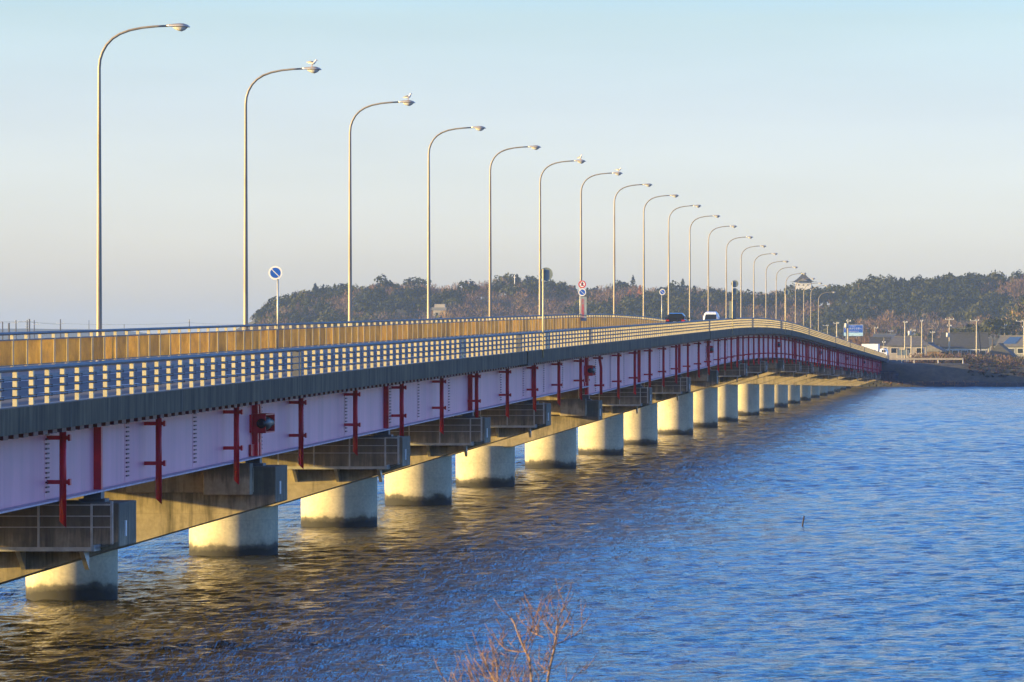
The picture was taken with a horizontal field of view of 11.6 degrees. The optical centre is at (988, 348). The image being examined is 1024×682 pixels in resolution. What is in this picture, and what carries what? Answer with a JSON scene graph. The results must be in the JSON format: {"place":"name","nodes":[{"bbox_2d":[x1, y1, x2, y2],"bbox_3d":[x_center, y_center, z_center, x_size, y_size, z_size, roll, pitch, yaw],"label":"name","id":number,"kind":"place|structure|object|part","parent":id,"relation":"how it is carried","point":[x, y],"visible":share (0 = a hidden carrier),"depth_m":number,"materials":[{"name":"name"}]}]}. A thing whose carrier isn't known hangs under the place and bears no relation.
{"place":"outdoors","nodes":[
{"label":"outdoors","id":0,"kind":"place"},
{"bbox_2d":[0,329,150,339],"bbox_3d":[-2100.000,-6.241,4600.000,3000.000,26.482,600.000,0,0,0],"label":"hills","id":1,"kind":"structure","parent":0,"point":[5,337],"depth_m":4470.46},
{"bbox_2d":[0,386,1023,681],"bbox_3d":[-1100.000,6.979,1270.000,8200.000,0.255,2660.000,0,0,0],"label":"water","id":2,"kind":"structure","parent":0,"point":[702,554],"depth_m":153.25,"materials":[{"name":"blue liquid"}]},
{"bbox_2d":[0,294,1023,386],"bbox_3d":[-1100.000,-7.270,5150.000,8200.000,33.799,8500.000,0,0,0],"label":"ground","id":3,"kind":"structure","parent":0,"point":[934,372],"depth_m":937.95,"materials":[{"name":"brown soil"}]},
{"bbox_2d":[15,320,16,338],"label":"utility pole","id":4,"kind":"object","parent":3,"relation":"on","point":[15,328],"visible":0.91,"depth_m":1858.24,"materials":[{"name":"grey concrete"}]},
{"bbox_2d":[294,302,304,325],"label":"conifer tree","id":5,"kind":"object","parent":3,"relation":"on","point":[298,307],"visible":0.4,"depth_m":1734.01,"materials":[{"name":"green plant"}]},
{"bbox_2d":[336,283,354,289],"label":"evergreen tree","id":6,"kind":"object","parent":3,"relation":"on","point":[341,286],"visible":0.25,"depth_m":1888.06,"materials":[{"name":"green plant"}]},
{"bbox_2d":[403,276,430,287],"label":"evergreen tree","id":7,"kind":"object","parent":3,"relation":"on","point":[414,282],"visible":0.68,"depth_m":1889.24,"materials":[{"name":"green plant"}]},
{"bbox_2d":[432,304,447,317],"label":"hill building","id":8,"kind":"structure","parent":3,"relation":"on","point":[436,308],"depth_m":1713.18,"materials":[{"name":"beige"}]},
{"bbox_2d":[0,327,888,600],"bbox_3d":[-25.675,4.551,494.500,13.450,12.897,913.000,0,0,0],"label":"road bridge","id":9,"kind":"structure","parent":3,"relation":"on","point":[89,488],"depth_m":168.85,"materials":[{"name":"concrete"}]},
{"bbox_2d":[96,23,189,360],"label":"street lamp","id":10,"kind":"object","parent":9,"relation":"on","point":[180,26],"visible":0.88,"depth_m":180.86,"materials":[{"name":"metal"}]},
{"bbox_2d":[268,266,281,348],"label":"road sign","id":11,"kind":"object","parent":9,"relation":"on","point":[274,272],"visible":0.98,"depth_m":221.94,"materials":[{"name":"metal"}]},
{"bbox_2d":[243,66,321,350],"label":"street lamp","id":12,"kind":"object","parent":9,"relation":"on","point":[312,69],"visible":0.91,"depth_m":216.54,"materials":[{"name":"metal"}]},
{"bbox_2d":[0,314,671,366],"bbox_3d":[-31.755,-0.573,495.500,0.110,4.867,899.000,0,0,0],"label":"panel railing","id":13,"kind":"object","parent":9,"relation":"on","point":[39,350],"visible":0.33,"depth_m":214.52,"materials":[{"name":"metal"}]},
{"bbox_2d":[348,100,414,343],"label":"street lamp","id":14,"kind":"object","parent":9,"relation":"on","point":[408,102],"visible":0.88,"depth_m":251.92,"materials":[{"name":"metal"}]},
{"bbox_2d":[0,318,885,408],"bbox_3d":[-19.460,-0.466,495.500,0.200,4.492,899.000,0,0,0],"label":"vehicle railing","id":15,"kind":"object","parent":9,"relation":"on","point":[651,330],"visible":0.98,"depth_m":148.78,"materials":[{"name":"metal"}]},
{"bbox_2d":[427,126,485,338],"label":"street lamp","id":16,"kind":"object","parent":9,"relation":"on","point":[479,128],"visible":0.88,"depth_m":287.34,"materials":[{"name":"metal"}]},
{"bbox_2d":[488,145,540,334],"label":"street lamp","id":17,"kind":"object","parent":9,"relation":"on","point":[535,147],"visible":0.91,"depth_m":322.76,"materials":[{"name":"metal"}]},
{"bbox_2d":[539,267,552,357],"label":"road sign","id":18,"kind":"object","parent":9,"relation":"on","point":[545,273],"visible":1,"depth_m":215.99,"materials":[{"name":"grey metal"}]},
{"bbox_2d":[539,160,585,317],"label":"street lamp","id":19,"kind":"object","parent":9,"relation":"on","point":[540,297],"visible":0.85,"depth_m":358.68,"materials":[{"name":"metal"}]},
{"bbox_2d":[578,280,586,327],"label":"road sign","id":20,"kind":"object","parent":9,"relation":"on","point":[583,302],"visible":1,"depth_m":386.22,"materials":[{"name":"metal"}]},
{"bbox_2d":[580,172,622,296],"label":"street lamp","id":21,"kind":"object","parent":9,"relation":"on","point":[618,173],"visible":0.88,"depth_m":394.73,"materials":[{"name":"metal"}]},
{"bbox_2d":[613,183,651,328],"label":"street lamp","id":22,"kind":"object","parent":9,"relation":"on","point":[614,295],"visible":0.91,"depth_m":429.81,"materials":[{"name":"metal"}]},
{"bbox_2d":[643,194,678,315],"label":"street lamp","id":23,"kind":"object","parent":9,"relation":"on","point":[675,195],"visible":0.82,"depth_m":466.50,"materials":[{"name":"metal"}]},
{"bbox_2d":[659,289,664,322],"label":"road sign","id":24,"kind":"object","parent":9,"relation":"on","point":[661,291],"visible":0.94,"depth_m":482.61,"materials":[{"name":"metal"}]},
{"bbox_2d":[665,313,689,329],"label":"hatchback car","id":25,"kind":"object","parent":9,"relation":"on","point":[674,317],"visible":0.41,"depth_m":435.13,"materials":[{"name":"black paint"}]},
{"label":"rear window","id":26,"kind":"part","parent":25,"relation":"part of","materials":[{"name":"black glass"}]},
{"bbox_2d":[668,205,700,313],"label":"street lamp","id":27,"kind":"object","parent":9,"relation":"on","point":[697,206],"visible":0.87,"depth_m":502.90,"materials":[{"name":"metal"}]},
{"bbox_2d":[689,215,719,320],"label":"street lamp","id":28,"kind":"object","parent":9,"relation":"on","point":[717,216],"visible":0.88,"depth_m":538.44,"materials":[{"name":"metal"}]},
{"bbox_2d":[703,312,719,319],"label":"kei van","id":29,"kind":"object","parent":9,"relation":"on","point":[710,315],"visible":0.14,"depth_m":490.53,"materials":[{"name":"white paint"}]},
{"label":"rear window","id":30,"kind":"part","parent":29,"relation":"part of","materials":[{"name":"grey glass"}]},
{"bbox_2d":[708,225,736,311],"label":"street lamp","id":31,"kind":"object","parent":9,"relation":"on","point":[734,226],"visible":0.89,"depth_m":574.08,"materials":[{"name":"metal"}]},
{"bbox_2d":[729,280,737,332],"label":"road sign","id":32,"kind":"object","parent":9,"relation":"on","point":[732,307],"visible":1,"depth_m":375.73,"materials":[{"name":"metal"}]},
{"bbox_2d":[726,236,752,317],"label":"street lamp","id":33,"kind":"object","parent":9,"relation":"on","point":[750,237],"visible":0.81,"depth_m":613.29,"materials":[{"name":"metal"}]},
{"bbox_2d":[740,245,765,317],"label":"street lamp","id":34,"kind":"object","parent":9,"relation":"on","point":[763,246],"visible":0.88,"depth_m":649.77,"materials":[{"name":"metal"}]},
{"bbox_2d":[753,253,776,317],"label":"street lamp","id":35,"kind":"object","parent":9,"relation":"on","point":[753,286],"visible":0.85,"depth_m":685.18,"materials":[{"name":"metal"}]},
{"bbox_2d":[765,261,788,317],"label":"street lamp","id":36,"kind":"object","parent":9,"relation":"on","point":[766,287],"visible":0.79,"depth_m":722.60,"materials":[{"name":"metal"}]},
{"bbox_2d":[776,266,797,318],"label":"street lamp","id":37,"kind":"object","parent":9,"relation":"on","point":[776,288],"visible":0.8,"depth_m":757.40,"materials":[{"name":"metal"}]},
{"bbox_2d":[785,290,789,332],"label":"road sign","id":38,"kind":"object","parent":9,"relation":"on","point":[787,292],"visible":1,"depth_m":472.66,"materials":[{"name":"grey metal"}]},
{"bbox_2d":[795,278,814,322],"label":"street lamp","id":39,"kind":"object","parent":9,"relation":"on","point":[795,296],"visible":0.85,"depth_m":832.64,"materials":[{"name":"metal"}]},
{"bbox_2d":[803,283,821,325],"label":"street lamp","id":40,"kind":"object","parent":9,"relation":"on","point":[803,303],"visible":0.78,"depth_m":870.12,"materials":[{"name":"metal"}]},
{"bbox_2d":[810,285,828,327],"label":"street lamp","id":41,"kind":"object","parent":9,"relation":"on","point":[810,309],"visible":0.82,"depth_m":904.55,"materials":[{"name":"metal"}]},
{"bbox_2d":[861,344,887,354],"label":"box truck","id":42,"kind":"object","parent":9,"relation":"on","point":[875,347],"visible":0.31,"depth_m":1006.08,"materials":[{"name":"white paint"}]},
{"bbox_2d":[439,308,453,317],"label":"bare tree","id":43,"kind":"object","parent":3,"relation":"on","point":[446,315],"visible":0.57,"depth_m":1696.21,"materials":[{"name":"brown plant"}]},
{"bbox_2d":[498,274,521,282],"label":"evergreen tree","id":44,"kind":"object","parent":3,"relation":"on","point":[516,279],"visible":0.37,"depth_m":1888.81,"materials":[{"name":"green plant"}]},
{"bbox_2d":[509,286,541,306],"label":"bare tree","id":45,"kind":"object","parent":3,"relation":"on","point":[526,297],"visible":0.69,"depth_m":1794.12,"materials":[{"name":"brown plant"}]},
{"bbox_2d":[521,275,538,283],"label":"evergreen tree","id":46,"kind":"object","parent":3,"relation":"on","point":[533,278],"visible":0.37,"depth_m":1887.84,"materials":[{"name":"green plant"}]},
{"bbox_2d":[612,280,628,290],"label":"evergreen tree","id":47,"kind":"object","parent":3,"relation":"on","point":[620,284],"visible":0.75,"depth_m":1888.90,"materials":[{"name":"green plant"}]},
{"bbox_2d":[629,275,637,288],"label":"conifer tree","id":48,"kind":"object","parent":3,"relation":"on","point":[632,281],"visible":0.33,"depth_m":1889.21,"materials":[{"name":"green plant"}]},
{"bbox_2d":[249,275,1023,349],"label":"bare woodland","id":49,"kind":"object","parent":3,"relation":"on","point":[1014,290],"visible":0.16,"depth_m":1746.07,"materials":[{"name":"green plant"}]},
{"bbox_2d":[251,269,1023,341],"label":"evergreen woodland","id":50,"kind":"object","parent":3,"relation":"on","point":[377,300],"visible":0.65,"depth_m":1747.28,"materials":[{"name":"green plant"}]},
{"bbox_2d":[792,272,813,291],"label":"castle keep","id":51,"kind":"structure","parent":3,"relation":"on","point":[805,282],"depth_m":1885.52,"materials":[{"name":"white paint"}]},
{"bbox_2d":[818,292,834,330],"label":"street lamp","id":52,"kind":"object","parent":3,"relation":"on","point":[818,309],"visible":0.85,"depth_m":945.34,"materials":[{"name":"metal"}]},
{"bbox_2d":[845,319,850,340],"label":"utility pole","id":53,"kind":"object","parent":3,"relation":"on","point":[847,325],"visible":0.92,"depth_m":1026.87,"materials":[{"name":"metal"}]},
{"bbox_2d":[844,325,862,340],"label":"guide sign","id":54,"kind":"object","parent":3,"relation":"on","point":[855,330],"visible":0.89,"depth_m":1054.67,"materials":[{"name":"metal"}]},
{"bbox_2d":[850,328,871,344],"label":"bare tree","id":55,"kind":"object","parent":3,"relation":"on","point":[858,340],"visible":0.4,"depth_m":1181.80,"materials":[{"name":"brown plant"}]},
{"bbox_2d":[857,325,889,343],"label":"bare tree","id":56,"kind":"object","parent":3,"relation":"on","point":[872,331],"visible":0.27,"depth_m":1218.93,"materials":[{"name":"brown plant"}]},
{"bbox_2d":[857,371,898,386],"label":"slope paving","id":57,"kind":"structure","parent":3,"relation":"on","point":[882,382],"depth_m":930.90,"materials":[{"name":"grey concrete"}]},
{"bbox_2d":[869,337,891,348],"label":"house","id":58,"kind":"structure","parent":3,"relation":"on","point":[874,340],"depth_m":1125.31,"materials":[{"name":"tile"}]},
{"bbox_2d":[873,333,895,338],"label":"house","id":59,"kind":"structure","parent":3,"relation":"on","point":[892,335],"depth_m":1168.51,"materials":[{"name":"white paint"}]},
{"bbox_2d":[880,339,891,349],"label":"house","id":60,"kind":"structure","parent":3,"relation":"on","point":[883,345],"depth_m":1116.14,"materials":[{"name":"white paint"}]},
{"bbox_2d":[897,349,908,362],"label":"notice board","id":61,"kind":"object","parent":3,"relation":"on","point":[901,352],"visible":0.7,"depth_m":987.95,"materials":[{"name":"beige paint"}]},
{"bbox_2d":[903,321,907,361],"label":"utility pole","id":62,"kind":"object","parent":3,"relation":"on","point":[904,322],"visible":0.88,"depth_m":1054.63,"materials":[{"name":"concrete"}]},
{"bbox_2d":[886,336,928,361],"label":"house","id":63,"kind":"structure","parent":3,"relation":"on","point":[895,344],"depth_m":1062.40,"materials":[{"name":"grey tile"}]},
{"bbox_2d":[891,348,897,352],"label":"window","id":64,"kind":"structure","parent":63,"relation":"in","point":[893,350],"depth_m":1062.33,"materials":[{"name":"grey glass"}]},
{"bbox_2d":[908,329,915,356],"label":"utility pole","id":65,"kind":"object","parent":3,"relation":"on","point":[910,332],"visible":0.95,"depth_m":1026.83,"materials":[{"name":"concrete"}]},
{"bbox_2d":[920,320,922,353],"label":"utility pole","id":66,"kind":"object","parent":3,"relation":"on","point":[921,321],"visible":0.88,"depth_m":1040.57,"materials":[{"name":"concrete"}]},
{"bbox_2d":[889,358,962,362],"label":"guard rail","id":67,"kind":"object","parent":3,"relation":"on","point":[914,359],"visible":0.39,"depth_m":957.57,"materials":[{"name":"white metal"}]},
{"bbox_2d":[928,338,939,345],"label":"house","id":68,"kind":"structure","parent":3,"relation":"on","point":[936,341],"depth_m":1203.09,"materials":[{"name":"tile"}]},
{"bbox_2d":[926,342,947,356],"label":"shed","id":69,"kind":"structure","parent":3,"relation":"on","point":[932,347],"depth_m":1085.45,"materials":[{"name":"beige wood"}]},
{"bbox_2d":[880,380,1010,386],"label":"reeds","id":70,"kind":"object","parent":3,"relation":"on","point":[970,382],"visible":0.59,"depth_m":929.73,"materials":[{"name":"brown plant"}]},
{"bbox_2d":[945,317,953,351],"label":"utility pole","id":71,"kind":"object","parent":3,"relation":"on","point":[948,334],"visible":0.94,"depth_m":1069.03,"materials":[{"name":"concrete"}]},
{"bbox_2d":[909,325,1014,328],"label":"power line","id":72,"kind":"object","parent":71,"relation":"attached to","point":[953,327],"visible":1,"depth_m":1056.63,"materials":[{"name":"metal"}]},
{"bbox_2d":[892,382,1023,386],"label":"revetment","id":73,"kind":"object","parent":3,"relation":"on","point":[940,384],"visible":0.54,"depth_m":927.80,"materials":[{"name":"grey concrete"}]},
{"bbox_2d":[950,327,969,331],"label":"evergreen tree","id":74,"kind":"object","parent":3,"relation":"on","point":[953,330],"visible":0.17,"depth_m":1200.19,"materials":[{"name":"green plant"}]},
{"bbox_2d":[904,350,1023,365],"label":"brushwood","id":75,"kind":"object","parent":3,"relation":"on","point":[979,358],"visible":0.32,"depth_m":965.21,"materials":[{"name":"brown plant"}]},
{"bbox_2d":[940,332,988,356],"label":"farmhouse","id":76,"kind":"object","parent":3,"relation":"on","point":[962,342],"visible":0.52,"depth_m":1132.94,"materials":[{"name":"tile"}]},
{"bbox_2d":[957,324,989,336],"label":"evergreen tree","id":77,"kind":"object","parent":3,"relation":"on","point":[971,329],"visible":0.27,"depth_m":1199.00,"materials":[{"name":"green plant"}]},
{"bbox_2d":[970,319,981,355],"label":"utility pole","id":78,"kind":"object","parent":3,"relation":"on","point":[976,320],"visible":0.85,"depth_m":1013.51,"materials":[{"name":"concrete"}]},
{"bbox_2d":[977,316,1009,348],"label":"evergreen tree","id":79,"kind":"object","parent":3,"relation":"on","point":[989,325],"visible":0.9,"depth_m":1181.66,"materials":[{"name":"green plant"}]},
{"bbox_2d":[989,338,998,350],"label":"house","id":80,"kind":"structure","parent":3,"relation":"on","point":[994,342],"depth_m":1183.98,"materials":[{"name":"white paint"}]},
{"bbox_2d":[968,362,1023,376],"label":"dry grass","id":81,"kind":"structure","parent":3,"relation":"on","point":[1000,367],"depth_m":939.29,"materials":[{"name":"brown plant"}]},
{"bbox_2d":[985,343,1018,358],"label":"barn","id":82,"kind":"structure","parent":3,"relation":"on","point":[1000,348],"depth_m":1093.07,"materials":[{"name":"tile"}]},
{"bbox_2d":[993,315,1022,334],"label":"evergreen tree","id":83,"kind":"object","parent":3,"relation":"on","point":[1009,322],"visible":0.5,"depth_m":1278.02,"materials":[{"name":"green plant"}]},
{"bbox_2d":[995,335,1022,356],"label":"house","id":84,"kind":"structure","parent":3,"relation":"on","point":[1013,343],"depth_m":1132.72,"materials":[{"name":"grey tile"}]},
{"bbox_2d":[1017,348,1022,353],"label":"window","id":85,"kind":"structure","parent":84,"relation":"in","point":[1019,350],"depth_m":1131.12,"materials":[{"name":"grey glass"}]},
{"bbox_2d":[1002,302,1023,334],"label":"bare tree","id":86,"kind":"object","parent":3,"relation":"on","point":[1017,318],"visible":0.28,"depth_m":1300.80,"materials":[{"name":"brown plant"}]},
{"bbox_2d":[1008,297,1023,325],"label":"evergreen tree","id":87,"kind":"object","parent":3,"relation":"on","point":[1015,308],"visible":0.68,"depth_m":1321.36,"materials":[{"name":"green plant"}]},
{"bbox_2d":[1016,320,1023,358],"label":"utility pole","id":88,"kind":"object","parent":3,"relation":"on","point":[1023,334],"visible":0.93,"depth_m":1026.87,"materials":[{"name":"concrete"}]},
{"bbox_2d":[0,0,1023,333],"label":"sky","id":89,"kind":"structure","parent":0,"point":[851,140],"materials":[{"name":"blue"}]},
{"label":"near bank","id":90,"kind":"structure","parent":0,"visible":0},
{"bbox_2d":[433,578,596,681],"bbox_3d":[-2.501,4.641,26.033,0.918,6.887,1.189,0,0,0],"label":"bare shrub","id":91,"kind":"object","parent":90,"relation":"on","point":[496,679],"visible":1,"depth_m":25.97,"materials":[{"name":"brown plant"}]},
{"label":"utility pole","id":92,"kind":"object","parent":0,"visible":0},
{"bbox_2d":[6,321,242,324],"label":"power line","id":93,"kind":"object","parent":92,"relation":"attached to","point":[127,324],"visible":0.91,"depth_m":1858.30,"materials":[{"name":"metal"}]}
]}

